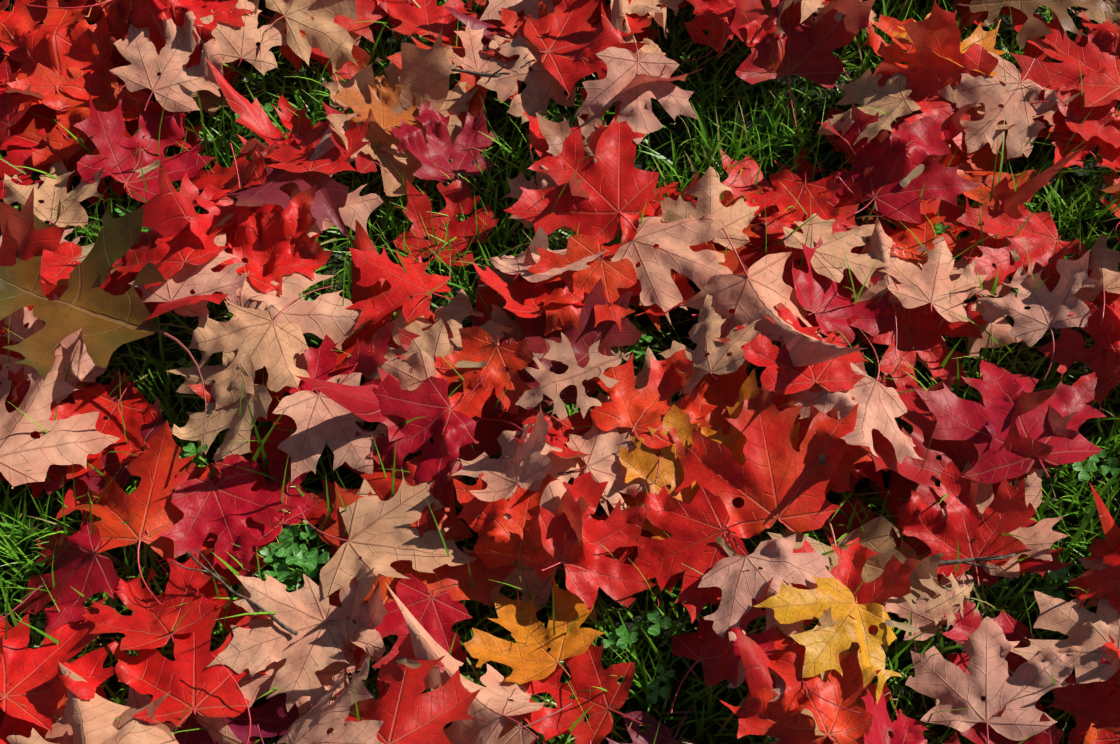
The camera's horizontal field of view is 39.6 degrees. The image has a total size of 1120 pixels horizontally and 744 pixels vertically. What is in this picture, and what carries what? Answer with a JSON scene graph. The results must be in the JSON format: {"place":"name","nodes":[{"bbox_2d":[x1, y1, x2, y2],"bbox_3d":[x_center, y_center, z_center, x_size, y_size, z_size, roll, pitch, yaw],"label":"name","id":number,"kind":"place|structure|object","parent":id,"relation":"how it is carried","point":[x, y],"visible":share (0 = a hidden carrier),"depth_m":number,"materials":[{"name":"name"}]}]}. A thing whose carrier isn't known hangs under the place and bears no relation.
{"place":"outdoors","nodes":[
{"label":"outdoors","id":0,"kind":"place"},
{"bbox_2d":[0,0,1119,743],"bbox_3d":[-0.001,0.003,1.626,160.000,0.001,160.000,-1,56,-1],"label":"ground","id":1,"kind":"structure","parent":0,"point":[342,470],"depth_m":1.64,"materials":[{"name":"green plant"}]},
{"bbox_2d":[0,0,1119,743],"bbox_3d":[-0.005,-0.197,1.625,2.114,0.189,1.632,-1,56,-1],"label":"maple leaves","id":2,"kind":"object","parent":1,"relation":"on","point":[750,466],"visible":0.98,"depth_m":1.52,"materials":[{"name":"red plant"}]},
{"bbox_2d":[73,20,341,606],"bbox_3d":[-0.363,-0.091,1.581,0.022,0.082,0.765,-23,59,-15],"label":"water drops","id":3,"kind":"object","parent":2,"relation":"on","point":[75,22],"visible":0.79,"depth_m":1.73,"materials":[{"name":"clear liquid"}]},
{"bbox_2d":[0,0,1108,651],"bbox_3d":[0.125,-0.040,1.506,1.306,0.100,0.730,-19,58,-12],"label":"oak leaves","id":4,"kind":"object","parent":2,"relation":"on","point":[106,322],"visible":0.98,"depth_m":1.53,"materials":[{"name":"brown plant"}]},
{"bbox_2d":[135,142,1020,704],"bbox_3d":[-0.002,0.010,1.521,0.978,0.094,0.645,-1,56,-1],"label":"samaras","id":5,"kind":"object","parent":2,"relation":"on","point":[905,182],"visible":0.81,"depth_m":1.52,"materials":[{"name":"plant"}]},
{"bbox_2d":[170,64,1015,635],"bbox_3d":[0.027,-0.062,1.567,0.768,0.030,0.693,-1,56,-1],"label":"twigs","id":6,"kind":"object","parent":2,"relation":"on","point":[294,632],"visible":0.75,"depth_m":1.42,"materials":[{"name":"brown plant"}]},
{"bbox_2d":[91,103,1119,711],"bbox_3d":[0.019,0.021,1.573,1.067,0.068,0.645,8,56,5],"label":"clover","id":7,"kind":"object","parent":1,"relation":"on","point":[289,551],"visible":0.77,"depth_m":1.44,"materials":[{"name":"green plant"}]}
]}

